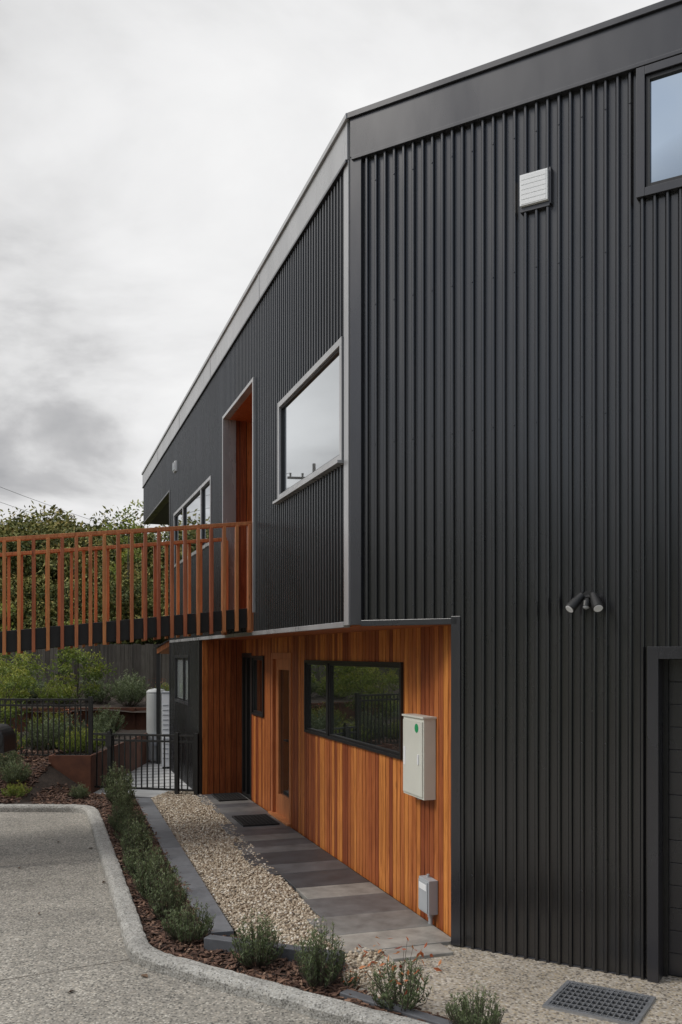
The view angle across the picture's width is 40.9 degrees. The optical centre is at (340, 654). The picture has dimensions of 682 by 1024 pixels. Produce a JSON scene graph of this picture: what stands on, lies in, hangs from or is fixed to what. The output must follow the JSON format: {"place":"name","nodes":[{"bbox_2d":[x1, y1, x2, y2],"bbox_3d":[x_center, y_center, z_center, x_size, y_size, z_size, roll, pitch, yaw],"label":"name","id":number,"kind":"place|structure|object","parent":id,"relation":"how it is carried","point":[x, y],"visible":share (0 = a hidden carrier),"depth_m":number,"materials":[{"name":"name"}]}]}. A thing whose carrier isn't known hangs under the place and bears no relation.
{"place":"outdoors","nodes":[
{"label":"outdoors","id":0,"kind":"place"},
{"bbox_2d":[1,487,120,529],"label":"power lines","id":1,"kind":"object","parent":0,"point":[44,503],"visible":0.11,"depth_m":36.35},
{"bbox_2d":[0,521,253,654],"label":"timber footbridge","id":2,"kind":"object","parent":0,"point":[61,635],"visible":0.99,"depth_m":10.09,"materials":[{"name":"brown wood"}]},
{"bbox_2d":[94,760,190,796],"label":"patio paving","id":3,"kind":"structure","parent":0,"point":[144,793],"depth_m":15.39,"materials":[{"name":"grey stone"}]},
{"bbox_2d":[0,697,92,755],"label":"garden fence","id":4,"kind":"object","parent":3,"relation":"on","point":[90,724],"visible":0.88,"depth_m":14.26,"materials":[{"name":"black metal"}]},
{"bbox_2d":[8,708,145,731],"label":"corten retaining wall","id":5,"kind":"structure","parent":3,"relation":"on","point":[135,721],"depth_m":19.70,"materials":[{"name":"metal"}]},
{"bbox_2d":[0,686,153,712],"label":"terrace garden bed","id":6,"kind":"object","parent":5,"relation":"on","point":[114,704],"visible":0.1,"depth_m":20.36,"materials":[{"name":"brown wood"}]},
{"bbox_2d":[16,671,46,703],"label":"garden shrub","id":7,"kind":"object","parent":6,"relation":"on","point":[33,695],"visible":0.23,"depth_m":20.72,"materials":[{"name":"green plant"}]},
{"bbox_2d":[34,676,81,703],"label":"garden shrub","id":8,"kind":"object","parent":6,"relation":"on","point":[52,693],"visible":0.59,"depth_m":20.22,"materials":[{"name":"green plant"}]},
{"bbox_2d":[0,644,168,687],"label":"paling fence","id":9,"kind":"object","parent":6,"relation":"on","point":[140,659],"visible":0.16,"depth_m":22.89,"materials":[{"name":"wood"}]},
{"bbox_2d":[75,677,115,703],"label":"garden shrub","id":10,"kind":"object","parent":6,"relation":"on","point":[99,697],"visible":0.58,"depth_m":20.48,"materials":[{"name":"green plant"}]},
{"bbox_2d":[110,674,146,705],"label":"garden shrub","id":11,"kind":"object","parent":6,"relation":"on","point":[132,694],"visible":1,"depth_m":20.20,"materials":[{"name":"green plant"}]},
{"bbox_2d":[112,670,149,695],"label":"garden shrub","id":12,"kind":"object","parent":6,"relation":"on","point":[122,682],"visible":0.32,"depth_m":21.56,"materials":[{"name":"green plant"}]},
{"bbox_2d":[144,679,168,698],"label":"garden shrub","id":13,"kind":"object","parent":6,"relation":"on","point":[164,688],"visible":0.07,"depth_m":20.75,"materials":[{"name":"green plant"}]},
{"bbox_2d":[49,733,150,793],"bbox_3d":[-4.155,1.850,16.715,0.650,0.600,5.430,0,0,0],"label":"corten planter","id":14,"kind":"object","parent":3,"relation":"on","point":[81,769],"visible":0.42,"depth_m":14.15,"materials":[{"name":"metal"}]},
{"bbox_2d":[94,731,198,794],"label":"garden gate","id":15,"kind":"structure","parent":3,"relation":"on","point":[176,741],"depth_m":13.94,"materials":[{"name":"black metal"}]},
{"bbox_2d":[105,729,111,746],"bbox_3d":[-3.581,1.290,14.143,0.100,0.280,0.080,0,0,14],"label":"gate latch","id":16,"kind":"object","parent":15,"relation":"attached to","point":[108,740],"visible":1,"depth_m":14.10,"materials":[{"name":"black metal"}]},
{"bbox_2d":[146,688,164,760],"bbox_3d":[-3.679,1.415,18.179,0.386,1.470,0.428,0,0,0],"label":"hot water tank","id":17,"kind":"object","parent":3,"relation":"on","point":[151,711],"visible":0.51,"depth_m":18.03,"materials":[{"name":"metal"}]},
{"bbox_2d":[155,640,168,763],"bbox_3d":[-3.425,0.900,18.710,0.380,2.500,1.880,0,0,0],"label":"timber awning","id":18,"kind":"object","parent":3,"relation":"on","point":[163,648],"visible":0.36,"depth_m":17.85,"materials":[{"name":"metal"}]},
{"bbox_2d":[161,691,168,768],"bbox_3d":[-3.275,1.425,17.240,0.170,1.450,0.340,0,0,0],"label":"hot water heat pump","id":19,"kind":"object","parent":3,"relation":"on","point":[165,712],"visible":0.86,"depth_m":17.08,"materials":[{"name":"white plastic"}]},
{"bbox_2d":[0,812,334,1023],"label":"driveway","id":20,"kind":"structure","parent":0,"point":[61,888],"depth_m":6.55,"materials":[{"name":"grey concrete"}]},
{"bbox_2d":[0,724,15,752],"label":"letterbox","id":21,"kind":"object","parent":20,"relation":"on","point":[7,739],"visible":1,"depth_m":9.19,"materials":[{"name":"black metal"}]},
{"bbox_2d":[4,959,127,979],"bbox_3d":[-1.956,2.147,6.184,1.152,0.001,0.005,0,0,-29],"label":"driveway control joint","id":22,"kind":"object","parent":20,"relation":"on","point":[65,969],"visible":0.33,"depth_m":6.23,"materials":[{"name":"concrete"}]},
{"bbox_2d":[17,841,147,992],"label":"fallen leaves","id":23,"kind":"object","parent":20,"relation":"on","point":[145,975],"visible":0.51,"depth_m":6.10,"materials":[{"name":"brown plant"}]},
{"bbox_2d":[0,804,429,1023],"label":"kerb","id":24,"kind":"structure","parent":20,"relation":"on","point":[140,950],"depth_m":6.03,"materials":[{"name":"concrete"}]},
{"bbox_2d":[48,765,448,936],"bbox_3d":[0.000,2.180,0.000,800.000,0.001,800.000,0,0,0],"label":"ground","id":25,"kind":"structure","parent":0,"point":[235,935],"depth_m":8.37,"materials":[{"name":"grey concrete"}]},
{"bbox_2d":[0,578,31,629],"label":"background tree","id":26,"kind":"object","parent":25,"relation":"on","point":[14,605],"visible":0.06,"depth_m":24.74,"materials":[{"name":"green plant"}]},
{"bbox_2d":[0,523,43,619],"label":"background tree","id":27,"kind":"object","parent":25,"relation":"on","point":[4,531],"visible":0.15,"depth_m":26.55,"materials":[{"name":"green plant"}]},
{"bbox_2d":[0,508,62,529],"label":"background tree","id":28,"kind":"object","parent":25,"relation":"on","point":[18,515],"depth_m":30.59,"materials":[{"name":"green plant"}]},
{"bbox_2d":[0,574,74,630],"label":"background tree","id":29,"kind":"object","parent":25,"relation":"on","point":[27,588],"visible":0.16,"depth_m":24.67,"materials":[{"name":"green plant"}]},
{"bbox_2d":[0,505,86,542],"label":"background tree","id":30,"kind":"object","parent":25,"relation":"on","point":[60,512],"visible":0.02,"depth_m":30.74,"materials":[{"name":"green plant"}]},
{"bbox_2d":[0,500,102,600],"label":"background tree","id":31,"kind":"object","parent":25,"relation":"on","point":[16,523],"visible":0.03,"depth_m":27.95,"materials":[{"name":"green plant"}]},
{"bbox_2d":[0,727,145,803],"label":"raised garden bed","id":32,"kind":"object","parent":25,"relation":"on","point":[50,775],"visible":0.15,"depth_m":13.77,"materials":[{"name":"soil"}]},
{"bbox_2d":[0,600,29,683],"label":"garden tree","id":33,"kind":"object","parent":32,"relation":"on","point":[8,656],"visible":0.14,"depth_m":18.79,"materials":[{"name":"green plant"}]},
{"bbox_2d":[1,780,31,797],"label":"garden shrub","id":34,"kind":"object","parent":32,"relation":"on","point":[12,790],"visible":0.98,"depth_m":12.89,"materials":[{"name":"green plant"}]},
{"bbox_2d":[0,666,39,726],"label":"garden tree","id":35,"kind":"object","parent":32,"relation":"on","point":[15,677],"visible":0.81,"depth_m":15.95,"materials":[{"name":"green plant"}]},
{"bbox_2d":[0,651,51,724],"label":"garden tree","id":36,"kind":"object","parent":32,"relation":"on","point":[21,663],"visible":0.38,"depth_m":17.27,"materials":[{"name":"green plant"}]},
{"bbox_2d":[0,746,66,803],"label":"bark mulch","id":37,"kind":"object","parent":32,"relation":"on","point":[38,768],"visible":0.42,"depth_m":13.79,"materials":[{"name":"brown wood"}]},
{"bbox_2d":[0,742,29,766],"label":"garden shrub","id":38,"kind":"object","parent":37,"relation":"on","point":[3,758],"visible":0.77,"depth_m":13.83,"materials":[{"name":"green plant"}]},
{"bbox_2d":[2,723,30,750],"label":"garden shrub","id":39,"kind":"object","parent":37,"relation":"on","point":[23,744],"visible":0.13,"depth_m":14.93,"materials":[{"name":"green plant"}]},
{"bbox_2d":[0,757,33,784],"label":"garden shrub","id":40,"kind":"object","parent":37,"relation":"on","point":[15,774],"visible":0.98,"depth_m":13.25,"materials":[{"name":"green plant"}]},
{"bbox_2d":[20,712,67,750],"bbox_3d":[-4.888,1.297,15.185,0.826,0.711,0.873,0,0,-44],"label":"garden shrub","id":41,"kind":"object","parent":37,"relation":"on","point":[45,736],"visible":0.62,"depth_m":15.05,"materials":[{"name":"green plant"}]},
{"bbox_2d":[24,706,77,734],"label":"garden shrub","id":42,"kind":"object","parent":32,"relation":"on","point":[50,715],"visible":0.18,"depth_m":17.50,"materials":[{"name":"green plant"}]},
{"bbox_2d":[44,708,96,740],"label":"garden shrub","id":43,"kind":"object","parent":32,"relation":"on","point":[77,724],"visible":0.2,"depth_m":16.77,"materials":[{"name":"green plant"}]},
{"bbox_2d":[55,723,104,753],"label":"garden shrub","id":44,"kind":"object","parent":32,"relation":"on","point":[77,744],"visible":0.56,"depth_m":14.78,"materials":[{"name":"green plant"}]},
{"bbox_2d":[45,618,116,720],"bbox_3d":[-5.336,0.490,18.482,1.364,2.462,1.294,0,0,-44],"label":"garden tree","id":45,"kind":"object","parent":32,"relation":"on","point":[92,671],"visible":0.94,"depth_m":18.42,"materials":[{"name":"green plant"}]},
{"bbox_2d":[82,718,116,743],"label":"garden shrub","id":46,"kind":"object","parent":32,"relation":"on","point":[107,728],"visible":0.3,"depth_m":16.18,"materials":[{"name":"green plant"}]},
{"bbox_2d":[93,704,125,732],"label":"garden shrub","id":47,"kind":"object","parent":32,"relation":"on","point":[113,719],"visible":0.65,"depth_m":17.96,"materials":[{"name":"green plant"}]},
{"bbox_2d":[0,518,151,643],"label":"background tree","id":48,"kind":"object","parent":25,"relation":"on","point":[40,577],"visible":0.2,"depth_m":26.60,"materials":[{"name":"green plant"}]},
{"bbox_2d":[44,515,122,557],"bbox_3d":[-8.499,-1.198,30.195,5.068,6.917,5.290,0,0,8],"label":"background tree","id":49,"kind":"object","parent":25,"relation":"on","point":[70,522],"visible":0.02,"depth_m":30.14,"materials":[{"name":"green plant"}]},
{"bbox_2d":[16,570,152,644],"bbox_3d":[-6.867,-0.025,24.852,3.804,4.625,3.758,0,0,36],"label":"background tree","id":50,"kind":"object","parent":25,"relation":"on","point":[112,615],"visible":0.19,"depth_m":24.24,"materials":[{"name":"green plant"}]},
{"bbox_2d":[36,505,168,640],"bbox_3d":[-6.809,-1.149,28.421,5.526,6.801,5.594,0,0,28],"label":"background tree","id":51,"kind":"object","parent":25,"relation":"on","point":[98,539],"visible":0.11,"depth_m":27.33,"materials":[{"name":"green plant"}]},
{"bbox_2d":[67,507,168,586],"bbox_3d":[-7.401,-1.309,30.788,5.802,7.141,5.874,0,0,-16],"label":"background tree","id":52,"kind":"object","parent":25,"relation":"on","point":[115,525],"visible":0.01,"depth_m":30.14,"materials":[{"name":"green plant"}]},
{"bbox_2d":[101,499,142,617],"bbox_3d":[-6.048,-1.615,25.681,1.084,5.569,1.137,0,0,38],"label":"sapling tree","id":53,"kind":"object","parent":25,"relation":"on","point":[126,553],"visible":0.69,"depth_m":25.68,"materials":[{"name":"green plant"}]},
{"bbox_2d":[87,567,168,644],"bbox_3d":[-5.296,-0.058,25.468,3.595,4.701,3.444,0,0,8],"label":"background tree","id":54,"kind":"object","parent":25,"relation":"on","point":[137,590],"visible":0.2,"depth_m":24.65,"materials":[{"name":"green plant"}]},
{"bbox_2d":[124,535,168,607],"bbox_3d":[-5.426,-1.009,29.409,4.982,6.514,4.773,0,0,20],"label":"background tree","id":55,"kind":"object","parent":25,"relation":"on","point":[151,548],"visible":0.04,"depth_m":28.36,"materials":[{"name":"green plant"}]},
{"bbox_2d":[148,525,168,564],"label":"background tree","id":56,"kind":"object","parent":25,"relation":"on","point":[166,533],"depth_m":30.29,"materials":[{"name":"green plant"}]},
{"bbox_2d":[151,791,385,974],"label":"gravel","id":57,"kind":"structure","parent":25,"relation":"on","point":[188,809],"depth_m":8.66,"materials":[{"name":"beige gravel"}]},
{"bbox_2d":[136,797,452,1023],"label":"bluestone edging","id":58,"kind":"object","parent":25,"relation":"on","point":[179,858],"visible":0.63,"depth_m":7.59,"materials":[{"name":"grey stone"}]},
{"bbox_2d":[98,798,450,1021],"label":"bark mulch","id":59,"kind":"object","parent":0,"point":[258,972],"visible":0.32,"depth_m":6.42,"materials":[{"name":"brown wood"}]},
{"bbox_2d":[104,774,135,804],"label":"rosemary shrub","id":60,"kind":"object","parent":59,"relation":"on","point":[111,794],"visible":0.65,"depth_m":12.61,"materials":[{"name":"green plant"}]},
{"bbox_2d":[111,788,136,817],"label":"rosemary shrub","id":61,"kind":"object","parent":59,"relation":"on","point":[122,802],"visible":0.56,"depth_m":11.56,"materials":[{"name":"green plant"}]},
{"bbox_2d":[106,803,145,831],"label":"rosemary shrub","id":62,"kind":"object","parent":59,"relation":"on","point":[118,819],"visible":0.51,"depth_m":10.81,"materials":[{"name":"green plant"}]},
{"bbox_2d":[113,812,148,844],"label":"rosemary shrub","id":63,"kind":"object","parent":59,"relation":"on","point":[126,825],"visible":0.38,"depth_m":10.07,"materials":[{"name":"green plant"}]},
{"bbox_2d":[120,818,153,859],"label":"rosemary shrub","id":64,"kind":"object","parent":59,"relation":"on","point":[135,843],"visible":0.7,"depth_m":9.29,"materials":[{"name":"green plant"}]},
{"bbox_2d":[122,837,169,878],"bbox_3d":[-1.862,1.930,8.652,0.472,0.386,0.464,0,0,-41],"label":"rosemary shrub","id":65,"kind":"object","parent":59,"relation":"on","point":[128,861],"visible":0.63,"depth_m":8.61,"materials":[{"name":"green plant"}]},
{"bbox_2d":[129,849,178,901],"bbox_3d":[-1.617,1.897,7.875,0.440,0.452,0.427,0,0,1],"label":"rosemary shrub","id":66,"kind":"object","parent":59,"relation":"on","point":[142,889],"visible":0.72,"depth_m":7.84,"materials":[{"name":"green plant"}]},
{"bbox_2d":[145,868,188,921],"bbox_3d":[-1.379,1.902,7.232,0.339,0.441,0.339,0,0,32],"label":"rosemary shrub","id":67,"kind":"object","parent":59,"relation":"on","point":[161,902],"visible":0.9,"depth_m":7.20,"materials":[{"name":"green plant"}]},
{"bbox_2d":[160,894,215,944],"bbox_3d":[-1.121,1.948,6.719,0.420,0.350,0.427,0,0,12],"label":"rosemary shrub","id":68,"kind":"object","parent":59,"relation":"on","point":[187,929],"visible":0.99,"depth_m":6.67,"materials":[{"name":"green plant"}]},
{"bbox_2d":[229,907,285,968],"bbox_3d":[-0.565,1.922,6.197,0.380,0.402,0.391,0,0,30],"label":"rosemary shrub","id":69,"kind":"object","parent":59,"relation":"on","point":[260,951],"visible":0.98,"depth_m":6.15,"materials":[{"name":"green plant"}]},
{"bbox_2d":[293,916,346,990],"bbox_3d":[-0.131,1.895,5.797,0.351,0.456,0.351,0,0,1],"label":"rosemary shrub","id":70,"kind":"object","parent":59,"relation":"on","point":[314,974],"visible":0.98,"depth_m":5.76,"materials":[{"name":"green plant"}]},
{"bbox_2d":[349,937,441,1011],"bbox_3d":[0.313,1.910,5.403,0.609,0.425,0.442,0,0,-1],"label":"nandina shrub","id":71,"kind":"object","parent":59,"relation":"on","point":[409,989],"visible":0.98,"depth_m":5.40,"materials":[{"name":"green plant"}]},
{"bbox_2d":[445,980,505,1023],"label":"rosemary shrub","id":72,"kind":"object","parent":59,"relation":"on","point":[464,1016],"visible":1,"depth_m":5.09,"materials":[{"name":"green plant"}]},
{"bbox_2d":[197,793,452,961],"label":"stone path","id":73,"kind":"structure","parent":0,"point":[357,909],"depth_m":8.08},
{"bbox_2d":[211,792,247,800],"bbox_3d":[-1.653,2.103,13.498,0.420,0.018,0.650,0,0,-18],"label":"door mat","id":74,"kind":"object","parent":73,"relation":"on","point":[237,796],"depth_m":13.48,"materials":[{"name":"rubber"}]},
{"bbox_2d":[232,814,279,826],"bbox_3d":[-1.090,2.103,11.604,0.460,0.018,0.700,0,0,-18],"label":"door mat","id":75,"kind":"object","parent":73,"relation":"on","point":[254,820],"depth_m":11.53,"materials":[{"name":"rubber"}]},
{"bbox_2d":[0,0,662,548],"label":"sky","id":76,"kind":"structure","parent":0,"point":[154,153],"materials":[{"name":"white"}]},
{"bbox_2d":[343,945,681,1023],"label":"concrete apron","id":77,"kind":"object","parent":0,"point":[525,990],"visible":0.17,"depth_m":5.92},
{"bbox_2d":[345,957,391,989],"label":"loose pebbles","id":78,"kind":"object","parent":77,"relation":"on","point":[366,981],"visible":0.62,"depth_m":6.09,"materials":[{"name":"beige gravel"}]},
{"bbox_2d":[341,963,366,987],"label":"nandina shrub","id":79,"kind":"object","parent":78,"relation":"on","point":[353,980],"visible":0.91,"depth_m":5.82,"materials":[{"name":"green plant"}]},
{"bbox_2d":[542,980,655,1023],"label":"drain grate","id":80,"kind":"object","parent":77,"relation":"on","point":[600,1002],"visible":1,"depth_m":5.58,"materials":[{"name":"metal"}]},
{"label":"wall backing","id":81,"kind":"object","parent":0,"visible":0},
{"bbox_2d":[150,501,168,524],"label":"roof and soffit","id":82,"kind":"structure","parent":81,"relation":"attached to","point":[161,517],"depth_m":20.24,"materials":[{"name":"metal"}]},
{"bbox_2d":[202,392,450,936],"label":"timber cladding","id":83,"kind":"structure","parent":81,"relation":"attached to","point":[359,811],"depth_m":9.25,"materials":[{"name":"orange wood"}]},
{"bbox_2d":[242,653,292,828],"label":"doors","id":84,"kind":"structure","parent":83,"relation":"attached to","point":[281,737],"depth_m":12.05,"materials":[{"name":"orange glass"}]},
{"bbox_2d":[402,714,436,799],"bbox_3d":[0.621,0.825,7.346,0.126,0.670,0.440,0,0,-18],"label":"electrical meter box","id":85,"kind":"object","parent":83,"relation":"attached to","point":[419,756],"visible":1,"depth_m":7.19,"materials":[{"name":"white plastic"}]},
{"bbox_2d":[418,874,437,924],"bbox_3d":[0.682,1.945,7.208,0.089,0.410,0.200,0,0,-18],"label":"junction box","id":86,"kind":"object","parent":83,"relation":"attached to","point":[427,894],"visible":0.91,"depth_m":7.13,"materials":[{"name":"grey plastic"}]},
{"bbox_2d":[141,0,681,979],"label":"flashings and fascia","id":87,"kind":"object","parent":81,"relation":"attached to","point":[613,48],"visible":0.8,"depth_m":6.95,"materials":[{"name":"metal"}]},
{"bbox_2d":[143,71,681,979],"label":"ribbed cladding","id":88,"kind":"structure","parent":81,"relation":"attached to","point":[487,523],"depth_m":6.47,"materials":[{"name":"metal"}]},
{"bbox_2d":[172,461,176,472],"bbox_3d":[-2.934,-3.320,16.185,0.080,0.180,0.200,0,0,-18],"label":"wall vent","id":89,"kind":"object","parent":88,"relation":"attached to","point":[174,467],"depth_m":16.11,"materials":[{"name":"white plastic"}]},
{"bbox_2d":[374,102,629,896],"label":"cladding screws","id":90,"kind":"object","parent":88,"relation":"attached to","point":[513,425],"visible":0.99,"depth_m":6.46,"materials":[{"name":"metal"}]},
{"bbox_2d":[520,167,551,214],"bbox_3d":[1.357,-3.237,6.378,0.222,0.265,0.060,0,0,31],"label":"wall vent","id":91,"kind":"object","parent":88,"relation":"attached to","point":[535,189],"depth_m":6.35,"materials":[{"name":"white plastic"}]},
{"bbox_2d":[565,590,603,612],"bbox_3d":[1.641,-0.356,6.120,0.258,0.159,0.170,0,0,31],"label":"security light","id":92,"kind":"object","parent":88,"relation":"attached to","point":[588,598],"visible":1,"depth_m":6.10,"materials":[{"name":"black plastic"}]},
{"bbox_2d":[174,54,681,759],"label":"windows","id":93,"kind":"structure","parent":81,"relation":"attached to","point":[358,704],"depth_m":8.56,"materials":[{"name":"glass"}]},
{"bbox_2d":[647,647,681,982],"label":"garage door","id":94,"kind":"structure","parent":81,"relation":"attached to","point":[664,811],"depth_m":6.04,"materials":[{"name":"metal"}]},
{"label":"soil strip","id":95,"kind":"object","parent":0,"visible":0},
{"bbox_2d":[27,782,133,807],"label":"bark mulch","id":96,"kind":"object","parent":95,"relation":"on","point":[96,800],"visible":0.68,"depth_m":13.16,"materials":[{"name":"brown wood"}]},
{"bbox_2d":[67,782,90,798],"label":"garden shrub","id":97,"kind":"object","parent":96,"relation":"on","point":[81,792],"visible":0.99,"depth_m":13.40,"materials":[{"name":"green plant"}]},
{"bbox_2d":[100,761,133,795],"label":"rosemary shrub","id":98,"kind":"object","parent":96,"relation":"on","point":[114,775],"visible":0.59,"depth_m":13.64,"materials":[{"name":"green plant"}]}
]}

